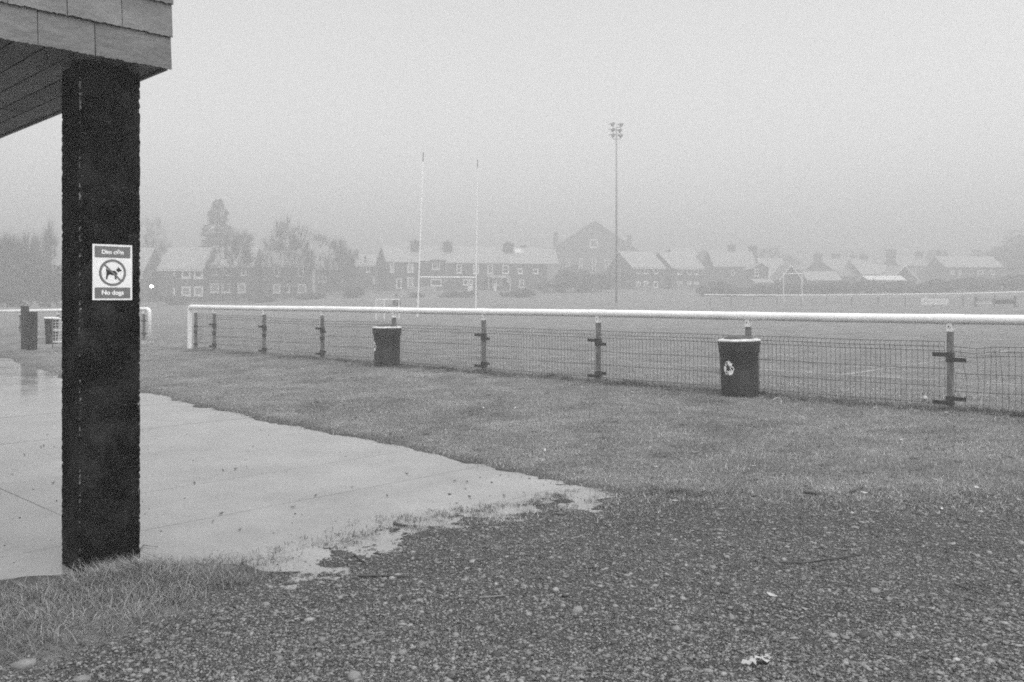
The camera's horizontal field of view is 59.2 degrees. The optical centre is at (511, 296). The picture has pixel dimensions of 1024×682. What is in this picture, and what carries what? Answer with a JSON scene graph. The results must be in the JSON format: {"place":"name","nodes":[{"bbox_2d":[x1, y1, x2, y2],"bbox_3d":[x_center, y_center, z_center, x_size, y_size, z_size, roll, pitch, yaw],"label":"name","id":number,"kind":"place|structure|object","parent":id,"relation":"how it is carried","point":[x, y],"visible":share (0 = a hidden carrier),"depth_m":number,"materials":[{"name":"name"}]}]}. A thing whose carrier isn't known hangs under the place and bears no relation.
{"place":"outdoors","nodes":[
{"label":"outdoors","id":0,"kind":"place"},
{"bbox_2d":[0,358,614,589],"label":"pavement","id":1,"kind":"structure","parent":0,"point":[257,493],"depth_m":6.86,"materials":[{"name":"concrete"}]},
{"bbox_2d":[0,0,173,572],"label":"shelter","id":2,"kind":"object","parent":1,"relation":"on","point":[84,68],"visible":0.92,"depth_m":4.80,"materials":[{"name":"stone"}]},
{"bbox_2d":[92,244,131,299],"bbox_3d":[-2.140,-0.132,4.827,0.208,0.297,0.005,0,0,-45],"label":"no dogs sign","id":3,"kind":"object","parent":2,"relation":"attached to","point":[111,272],"visible":1,"depth_m":4.82,"materials":[{"name":"white"}]},
{"bbox_2d":[3,422,584,564],"bbox_3d":[-3.540,1.448,7.703,4.814,0.013,7.496,0,0,-43],"label":"debris","id":4,"kind":"object","parent":1,"relation":"on","point":[295,513],"visible":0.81,"depth_m":6.28,"materials":[{"name":"black plant"}]},
{"bbox_2d":[0,252,1023,681],"bbox_3d":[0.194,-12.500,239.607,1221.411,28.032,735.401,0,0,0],"label":"ground","id":5,"kind":"structure","parent":0,"point":[166,320],"depth_m":9.53,"materials":[{"name":"plant"}]},
{"bbox_2d":[21,306,28,348],"bbox_3d":[-13.079,0.914,24.201,0.152,1.344,0.152,0,0,0],"label":"gatepost","id":6,"kind":"object","parent":5,"relation":"on","point":[24,309],"visible":0.5,"depth_m":24.13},
{"bbox_2d":[0,229,53,306],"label":"bare tree","id":7,"kind":"object","parent":5,"relation":"on","point":[11,252],"visible":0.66,"depth_m":110.97,"materials":[{"name":"grey plant"}]},
{"bbox_2d":[25,312,37,349],"bbox_3d":[-12.738,0.980,23.900,0.228,1.178,0.220,0,0,0],"label":"gatepost","id":8,"kind":"object","parent":5,"relation":"on","point":[31,322],"visible":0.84,"depth_m":23.80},
{"bbox_2d":[6,212,61,299],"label":"bare tree","id":9,"kind":"object","parent":5,"relation":"on","point":[49,244],"visible":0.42,"depth_m":117.11,"materials":[{"name":"grey plant"}]},
{"bbox_2d":[31,264,61,306],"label":"shrub","id":10,"kind":"object","parent":5,"relation":"on","point":[53,285],"visible":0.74,"depth_m":103.52,"materials":[{"name":"grey plant"}]},
{"bbox_2d":[44,317,58,343],"bbox_3d":[-13.284,1.043,26.000,0.414,0.925,0.414,0,0,0],"label":"litter bin","id":11,"kind":"object","parent":5,"relation":"on","point":[48,329],"visible":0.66,"depth_m":25.86,"materials":[{"name":"white"}]},
{"bbox_2d":[0,307,151,339],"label":"rail fence","id":12,"kind":"object","parent":5,"relation":"on","point":[143,320],"visible":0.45,"depth_m":28.16,"materials":[{"name":"metal"}]},
{"bbox_2d":[57,550,222,588],"bbox_3d":[-1.862,1.360,4.498,0.840,0.159,0.600,0,0,0],"label":"tussock","id":13,"kind":"object","parent":5,"relation":"on","point":[127,567],"visible":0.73,"depth_m":4.54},
{"bbox_2d":[139,248,160,302],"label":"house","id":14,"kind":"structure","parent":5,"relation":"on","point":[150,259],"depth_m":143.40,"materials":[{"name":"stone"}]},
{"bbox_2d":[140,214,172,256],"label":"bare tree","id":15,"kind":"object","parent":5,"relation":"on","point":[156,243],"visible":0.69,"depth_m":150.47,"materials":[{"name":"grey plant"}]},
{"bbox_2d":[0,549,318,665],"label":"long grass","id":16,"kind":"structure","parent":5,"relation":"on","point":[94,596],"depth_m":4.17,"materials":[{"name":"plant"}]},
{"bbox_2d":[158,295,187,304],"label":"shrub","id":17,"kind":"object","parent":5,"relation":"on","point":[176,300],"visible":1,"depth_m":133.89,"materials":[{"name":"grey plant"}]},
{"bbox_2d":[149,247,216,301],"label":"house","id":18,"kind":"structure","parent":5,"relation":"on","point":[181,272],"depth_m":142.93,"materials":[{"name":"brick"}]},
{"bbox_2d":[181,271,190,278],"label":"window","id":19,"kind":"structure","parent":18,"relation":"in","point":[184,274],"depth_m":142.72,"materials":[{"name":"white"}]},
{"bbox_2d":[181,286,190,296],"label":"window","id":20,"kind":"structure","parent":18,"relation":"in","point":[185,290],"depth_m":142.72,"materials":[{"name":"white"}]},
{"bbox_2d":[194,271,202,278],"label":"window","id":21,"kind":"structure","parent":18,"relation":"in","point":[197,274],"depth_m":142.62,"materials":[{"name":"white"}]},
{"bbox_2d":[193,286,203,296],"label":"window","id":22,"kind":"structure","parent":18,"relation":"in","point":[198,290],"depth_m":142.62,"materials":[{"name":"white"}]},
{"bbox_2d":[200,198,233,246],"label":"conifer","id":23,"kind":"object","parent":5,"relation":"on","point":[216,235],"visible":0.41,"depth_m":159.28,"materials":[{"name":"grey plant"}]},
{"bbox_2d":[202,228,259,302],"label":"bare tree","id":24,"kind":"object","parent":5,"relation":"on","point":[236,242],"visible":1,"depth_m":137.29,"materials":[{"name":"grey plant"}]},
{"bbox_2d":[209,246,261,300],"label":"house","id":25,"kind":"structure","parent":5,"relation":"on","point":[248,284],"depth_m":145.29,"materials":[{"name":"brick"}]},
{"bbox_2d":[210,283,218,292],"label":"window","id":26,"kind":"structure","parent":25,"relation":"in","point":[214,287],"depth_m":145.04,"materials":[{"name":"white"}]},
{"bbox_2d":[237,283,245,292],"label":"window","id":27,"kind":"structure","parent":25,"relation":"in","point":[241,287],"depth_m":145.25,"materials":[{"name":"white"}]},
{"bbox_2d":[248,295,277,302],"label":"shrub","id":28,"kind":"object","parent":5,"relation":"on","point":[264,298],"visible":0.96,"depth_m":133.27,"materials":[{"name":"grey plant"}]},
{"bbox_2d":[261,240,312,297],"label":"house","id":29,"kind":"structure","parent":5,"relation":"on","point":[297,287],"depth_m":149.82,"materials":[{"name":"white"}]},
{"bbox_2d":[272,284,280,293],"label":"window","id":30,"kind":"structure","parent":29,"relation":"in","point":[276,287],"depth_m":149.39,"materials":[{"name":"white"}]},
{"bbox_2d":[297,284,305,293],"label":"window","id":31,"kind":"structure","parent":29,"relation":"in","point":[301,287],"depth_m":150.08,"materials":[{"name":"white"}]},
{"bbox_2d":[256,214,320,299],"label":"bare tree","id":32,"kind":"object","parent":5,"relation":"on","point":[295,247],"visible":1,"depth_m":138.31,"materials":[{"name":"grey plant"}]},
{"bbox_2d":[295,292,326,299],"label":"shrub","id":33,"kind":"object","parent":5,"relation":"on","point":[306,296],"visible":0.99,"depth_m":133.14,"materials":[{"name":"grey plant"}]},
{"bbox_2d":[301,229,359,294],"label":"bare tree","id":34,"kind":"object","parent":5,"relation":"on","point":[340,257],"visible":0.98,"depth_m":145.80,"materials":[{"name":"grey plant"}]},
{"bbox_2d":[315,253,355,292],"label":"house","id":35,"kind":"structure","parent":5,"relation":"on","point":[330,289],"depth_m":163.00,"materials":[{"name":"white"}]},
{"bbox_2d":[343,287,364,297],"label":"shrub","id":36,"kind":"object","parent":5,"relation":"on","point":[351,292],"visible":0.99,"depth_m":133.17,"materials":[{"name":"grey plant"}]},
{"bbox_2d":[354,249,376,289],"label":"house","id":37,"kind":"structure","parent":5,"relation":"on","point":[366,272],"depth_m":168.29,"materials":[{"name":"brick"}]},
{"bbox_2d":[358,574,409,576],"bbox_3d":[-0.652,1.420,4.587,0.265,0.016,0.015,0,0,5],"label":"twig","id":38,"kind":"object","parent":5,"relation":"on","point":[369,575],"visible":1,"depth_m":4.59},
{"bbox_2d":[372,324,401,366],"bbox_3d":[-2.386,0.938,17.209,0.562,0.848,0.562,0,0,0],"label":"litter bin","id":39,"kind":"object","parent":5,"relation":"on","point":[387,345],"visible":0.87,"depth_m":16.99,"materials":[{"name":"grey"}]},
{"bbox_2d":[376,299,398,319],"bbox_3d":[-8.291,0.872,60.135,1.588,1.478,0.340,0,0,0],"label":"portable goal","id":40,"kind":"object","parent":5,"relation":"on","point":[380,316],"visible":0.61,"depth_m":60.01,"materials":[{"name":"white"}]},
{"bbox_2d":[396,289,409,298],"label":"garden steps","id":41,"kind":"structure","parent":5,"relation":"on","point":[403,293],"depth_m":129.00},
{"bbox_2d":[407,287,436,291],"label":"garden wall","id":42,"kind":"structure","parent":5,"relation":"on","point":[424,289],"depth_m":152.08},
{"bbox_2d":[417,152,477,316],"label":"rugby posts","id":43,"kind":"object","parent":5,"relation":"on","point":[419,277],"visible":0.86,"depth_m":70.01,"materials":[{"name":"white"}]},
{"bbox_2d":[438,291,477,297],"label":"shrub","id":44,"kind":"object","parent":5,"relation":"on","point":[457,294],"visible":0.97,"depth_m":132.67,"materials":[{"name":"grey plant"}]},
{"bbox_2d":[376,239,547,290],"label":"terrace","id":45,"kind":"structure","parent":5,"relation":"on","point":[506,266],"depth_m":160.28,"materials":[{"name":"brick"}]},
{"bbox_2d":[430,279,441,285],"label":"window","id":46,"kind":"structure","parent":45,"relation":"in","point":[433,282],"depth_m":157.79,"materials":[{"name":"white"}]},
{"bbox_2d":[0,483,1023,681],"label":"gravel","id":47,"kind":"structure","parent":5,"relation":"on","point":[783,666],"depth_m":4.01,"materials":[{"name":"gravel"}]},
{"bbox_2d":[11,658,36,669],"bbox_3d":[-1.872,1.413,3.455,0.092,0.042,0.070,0,0,-45],"label":"stone","id":48,"kind":"object","parent":47,"relation":"on","point":[26,663],"visible":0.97,"depth_m":3.44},
{"bbox_2d":[71,675,91,681],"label":"stone","id":49,"kind":"object","parent":47,"relation":"on","point":[82,678],"visible":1,"depth_m":3.36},
{"bbox_2d":[346,670,361,679],"bbox_3d":[-0.590,1.415,3.365,0.055,0.032,0.077,0,0,-18],"label":"stone","id":50,"kind":"object","parent":47,"relation":"on","point":[352,674],"visible":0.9,"depth_m":3.35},
{"bbox_2d":[779,549,867,563],"bbox_3d":[1.703,1.397,4.848,0.608,0.031,0.071,0,0,-22],"label":"twig","id":51,"kind":"object","parent":47,"relation":"on","point":[803,562],"visible":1,"depth_m":4.79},
{"bbox_2d":[857,631,870,638],"bbox_3d":[1.453,1.395,3.712,0.066,0.033,0.044,0,0,-18],"label":"stone","id":52,"kind":"object","parent":47,"relation":"on","point":[863,634],"visible":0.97,"depth_m":3.70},
{"bbox_2d":[0,346,1023,529],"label":"grass","id":53,"kind":"structure","parent":5,"relation":"on","point":[764,465],"depth_m":8.61,"materials":[{"name":"plant"}]},
{"bbox_2d":[498,288,536,296],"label":"shrub","id":54,"kind":"object","parent":5,"relation":"on","point":[520,292],"visible":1,"depth_m":133.36,"materials":[{"name":"grey plant"}]},
{"bbox_2d":[541,249,558,286],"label":"house","id":55,"kind":"structure","parent":5,"relation":"on","point":[550,255],"depth_m":180.25,"materials":[{"name":"stone"}]},
{"bbox_2d":[537,279,566,292],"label":"shrub","id":56,"kind":"object","parent":5,"relation":"on","point":[544,285],"visible":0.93,"depth_m":149.12,"materials":[{"name":"grey plant"}]},
{"bbox_2d":[553,268,600,292],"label":"shrub","id":57,"kind":"object","parent":5,"relation":"on","point":[568,278],"visible":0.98,"depth_m":148.91,"materials":[{"name":"grey plant"}]},
{"bbox_2d":[571,606,583,613],"bbox_3d":[0.293,1.411,4.054,0.055,0.037,0.072,0,0,26],"label":"stone","id":58,"kind":"object","parent":5,"relation":"on","point":[578,610],"visible":0.91,"depth_m":4.03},
{"bbox_2d":[159,375,1023,573],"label":"grass tufts","id":59,"kind":"object","parent":5,"relation":"on","point":[679,491],"visible":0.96,"depth_m":6.42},
{"bbox_2d":[550,220,638,277],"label":"hall","id":60,"kind":"structure","parent":5,"relation":"on","point":[591,245],"depth_m":236.72,"materials":[{"name":"white"}]},
{"bbox_2d":[590,239,597,247],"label":"window","id":61,"kind":"structure","parent":60,"relation":"in","point":[593,242],"depth_m":236.75,"materials":[{"name":"white"}]},
{"bbox_2d":[582,270,613,291],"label":"shrub","id":62,"kind":"object","parent":5,"relation":"on","point":[604,284],"visible":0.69,"depth_m":150.85,"materials":[{"name":"grey plant"}]},
{"bbox_2d":[187,305,1023,412],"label":"rail fence","id":63,"kind":"object","parent":5,"relation":"on","point":[949,320],"visible":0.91,"depth_m":13.32,"materials":[{"name":"metal"}]},
{"bbox_2d":[608,122,622,302],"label":"floodlight mast","id":64,"kind":"object","parent":5,"relation":"on","point":[620,135],"visible":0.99,"depth_m":104.90,"materials":[{"name":"grey"}]},
{"bbox_2d":[606,251,665,288],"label":"house","id":65,"kind":"structure","parent":5,"relation":"on","point":[635,269],"depth_m":167.29,"materials":[{"name":"brick"}]},
{"bbox_2d":[637,286,651,290],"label":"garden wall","id":66,"kind":"structure","parent":5,"relation":"on","point":[647,288],"depth_m":158.81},
{"bbox_2d":[655,251,704,288],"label":"house","id":67,"kind":"structure","parent":5,"relation":"on","point":[684,268],"depth_m":171.97,"materials":[{"name":"brick"}]},
{"bbox_2d":[666,248,697,258],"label":"house","id":68,"kind":"structure","parent":5,"relation":"on","point":[693,252],"depth_m":192.44,"materials":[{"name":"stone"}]},
{"bbox_2d":[675,285,692,289],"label":"garden wall","id":69,"kind":"structure","parent":5,"relation":"on","point":[678,287],"depth_m":160.94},
{"bbox_2d":[697,250,713,286],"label":"house","id":70,"kind":"structure","parent":5,"relation":"on","point":[704,259],"depth_m":183.00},
{"bbox_2d":[696,281,728,295],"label":"shrub","id":71,"kind":"object","parent":5,"relation":"on","point":[712,288],"visible":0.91,"depth_m":136.98,"materials":[{"name":"grey plant"}]},
{"bbox_2d":[707,243,757,285],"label":"house","id":72,"kind":"structure","parent":5,"relation":"on","point":[731,263],"depth_m":188.80,"materials":[{"name":"stone"}]},
{"bbox_2d":[719,283,748,294],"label":"shrub","id":73,"kind":"object","parent":5,"relation":"on","point":[730,289],"visible":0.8,"depth_m":135.90,"materials":[{"name":"grey plant"}]},
{"bbox_2d":[717,335,760,396],"bbox_3d":[3.013,0.930,11.936,0.562,0.848,0.562,-1,0,0],"label":"litter bin","id":74,"kind":"object","parent":5,"relation":"on","point":[739,365],"visible":0.91,"depth_m":11.72,"materials":[{"name":"grey"}]},
{"bbox_2d":[743,263,769,287],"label":"house","id":75,"kind":"structure","parent":5,"relation":"on","point":[756,271],"depth_m":172.00,"materials":[{"name":"stone"}]},
{"bbox_2d":[741,653,771,664],"bbox_3d":[0.948,1.392,3.463,0.149,0.022,0.062,0,0,-23],"label":"torn paper","id":76,"kind":"object","parent":5,"relation":"on","point":[762,657],"visible":1,"depth_m":3.45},
{"bbox_2d":[747,279,774,287],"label":"garage","id":77,"kind":"structure","parent":5,"relation":"on","point":[751,282],"depth_m":151.20,"materials":[{"name":"stone"}]},
{"bbox_2d":[747,284,778,296],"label":"shrub","id":78,"kind":"object","parent":5,"relation":"on","point":[758,289],"visible":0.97,"depth_m":134.37,"materials":[{"name":"grey plant"}]},
{"bbox_2d":[755,258,784,278],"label":"house","id":79,"kind":"structure","parent":5,"relation":"on","point":[773,264],"depth_m":184.60,"materials":[{"name":"stone"}]},
{"bbox_2d":[757,244,802,267],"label":"bare tree","id":80,"kind":"object","parent":5,"relation":"on","point":[789,260],"visible":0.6,"depth_m":235.79,"materials":[{"name":"grey plant"}]},
{"bbox_2d":[770,264,800,287],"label":"garage","id":81,"kind":"structure","parent":5,"relation":"on","point":[777,278],"depth_m":150.00,"materials":[{"name":"white"}]},
{"bbox_2d":[771,284,803,294],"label":"shrub","id":82,"kind":"object","parent":5,"relation":"on","point":[789,289],"visible":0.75,"depth_m":132.94,"materials":[{"name":"grey plant"}]},
{"bbox_2d":[783,273,802,300],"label":"training goal","id":83,"kind":"object","parent":5,"relation":"on","point":[801,283],"visible":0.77,"depth_m":109.97,"materials":[{"name":"white"}]},
{"bbox_2d":[795,252,831,274],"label":"house","id":84,"kind":"structure","parent":5,"relation":"on","point":[815,263],"depth_m":200.00,"materials":[{"name":"stone"}]},
{"bbox_2d":[794,283,834,294],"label":"shrub","id":85,"kind":"object","parent":5,"relation":"on","point":[812,289],"visible":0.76,"depth_m":132.02,"materials":[{"name":"grey plant"}]},
{"bbox_2d":[800,271,842,285],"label":"garage","id":86,"kind":"structure","parent":5,"relation":"on","point":[814,277],"depth_m":161.03,"materials":[{"name":"stone"}]},
{"bbox_2d":[817,281,850,294],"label":"shrub","id":87,"kind":"object","parent":5,"relation":"on","point":[835,287],"visible":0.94,"depth_m":130.60,"materials":[{"name":"grey plant"}]},
{"bbox_2d":[822,252,849,270],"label":"house","id":88,"kind":"structure","parent":5,"relation":"on","point":[834,261],"depth_m":214.61,"materials":[{"name":"stone"}]},
{"bbox_2d":[834,269,858,282],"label":"garage","id":89,"kind":"structure","parent":5,"relation":"on","point":[849,275],"depth_m":178.08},
{"bbox_2d":[845,254,872,268],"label":"house","id":90,"kind":"structure","parent":5,"relation":"on","point":[863,259],"depth_m":209.73,"materials":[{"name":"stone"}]},
{"bbox_2d":[841,279,881,293],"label":"shrub","id":91,"kind":"object","parent":5,"relation":"on","point":[857,287],"visible":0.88,"depth_m":129.16,"materials":[{"name":"grey plant"}]},
{"bbox_2d":[704,291,1023,306],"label":"rail fence","id":92,"kind":"object","parent":5,"relation":"on","point":[851,295],"visible":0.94,"depth_m":86.06,"materials":[{"name":"metal"}]},
{"bbox_2d":[921,296,947,304],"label":"advertising board","id":93,"kind":"object","parent":92,"relation":"hanging from","point":[934,301],"visible":1,"depth_m":80.78,"materials":[{"name":"white"}]},
{"bbox_2d":[850,264,887,278],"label":"house","id":94,"kind":"structure","parent":5,"relation":"on","point":[860,270],"depth_m":178.29,"materials":[{"name":"stone"}]},
{"bbox_2d":[856,276,905,284],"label":"garage","id":95,"kind":"structure","parent":5,"relation":"on","point":[884,279],"depth_m":162.53,"materials":[{"name":"white"}]},
{"bbox_2d":[871,248,897,265],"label":"house","id":96,"kind":"structure","parent":5,"relation":"on","point":[889,259],"depth_m":202.57,"materials":[{"name":"brick"}]},
{"bbox_2d":[868,281,905,293],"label":"shrub","id":97,"kind":"object","parent":5,"relation":"on","point":[889,287],"visible":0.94,"depth_m":128.47,"materials":[{"name":"grey plant"}]},
{"bbox_2d":[879,265,918,284],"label":"garage","id":98,"kind":"structure","parent":5,"relation":"on","point":[905,272],"depth_m":168.00,"materials":[{"name":"stone"}]},
{"bbox_2d":[896,250,932,279],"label":"house","id":99,"kind":"structure","parent":5,"relation":"on","point":[916,264],"depth_m":206.17,"materials":[{"name":"stone"}]},
{"bbox_2d":[897,280,937,293],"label":"shrub","id":100,"kind":"object","parent":5,"relation":"on","point":[908,287],"visible":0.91,"depth_m":127.28,"materials":[{"name":"grey plant"}]},
{"bbox_2d":[926,250,947,261],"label":"house","id":101,"kind":"structure","parent":5,"relation":"on","point":[930,255],"depth_m":205.18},
{"bbox_2d":[924,279,959,292],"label":"shrub","id":102,"kind":"object","parent":5,"relation":"on","point":[943,286],"visible":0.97,"depth_m":126.06,"materials":[{"name":"grey plant"}]},
{"bbox_2d":[924,256,1003,281],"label":"house","id":103,"kind":"structure","parent":5,"relation":"on","point":[948,268],"depth_m":178.75,"materials":[{"name":"stone"}]},
{"bbox_2d":[949,277,989,292],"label":"shrub","id":104,"kind":"object","parent":5,"relation":"on","point":[965,283],"visible":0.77,"depth_m":125.51,"materials":[{"name":"grey plant"}]},
{"bbox_2d":[969,250,999,261],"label":"evergreen tree","id":105,"kind":"object","parent":5,"relation":"on","point":[987,253],"visible":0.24,"depth_m":195.84,"materials":[{"name":"grey plant"}]},
{"bbox_2d":[974,297,1016,306],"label":"bench","id":106,"kind":"object","parent":5,"relation":"on","point":[999,301],"visible":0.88,"depth_m":79.15,"materials":[{"name":"metal"}]},
{"bbox_2d":[971,275,1023,291],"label":"shrub","id":107,"kind":"object","parent":5,"relation":"on","point":[990,284],"visible":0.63,"depth_m":123.88,"materials":[{"name":"grey plant"}]},
{"bbox_2d":[988,240,1019,276],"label":"evergreen tree","id":108,"kind":"object","parent":5,"relation":"on","point":[1004,263],"visible":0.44,"depth_m":194.27,"materials":[{"name":"grey plant"}]},
{"bbox_2d":[999,228,1023,270],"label":"evergreen tree","id":109,"kind":"object","parent":5,"relation":"on","point":[1017,248],"visible":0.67,"depth_m":192.37,"materials":[{"name":"grey plant"}]},
{"bbox_2d":[1001,274,1023,290],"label":"shrub","id":110,"kind":"object","parent":5,"relation":"on","point":[1016,285],"visible":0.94,"depth_m":122.02,"materials":[{"name":"grey plant"}]},
{"bbox_2d":[0,328,1023,411],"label":"pitch grass","id":111,"kind":"structure","parent":0,"point":[843,387],"depth_m":18.42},
{"bbox_2d":[0,0,1023,256],"label":"sky","id":112,"kind":"structure","parent":0,"point":[806,128],"materials":[{"name":"grey"}]},
{"bbox_2d":[222,350,1023,416],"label":"mesh fence","id":113,"kind":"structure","parent":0,"point":[771,394],"depth_m":13.21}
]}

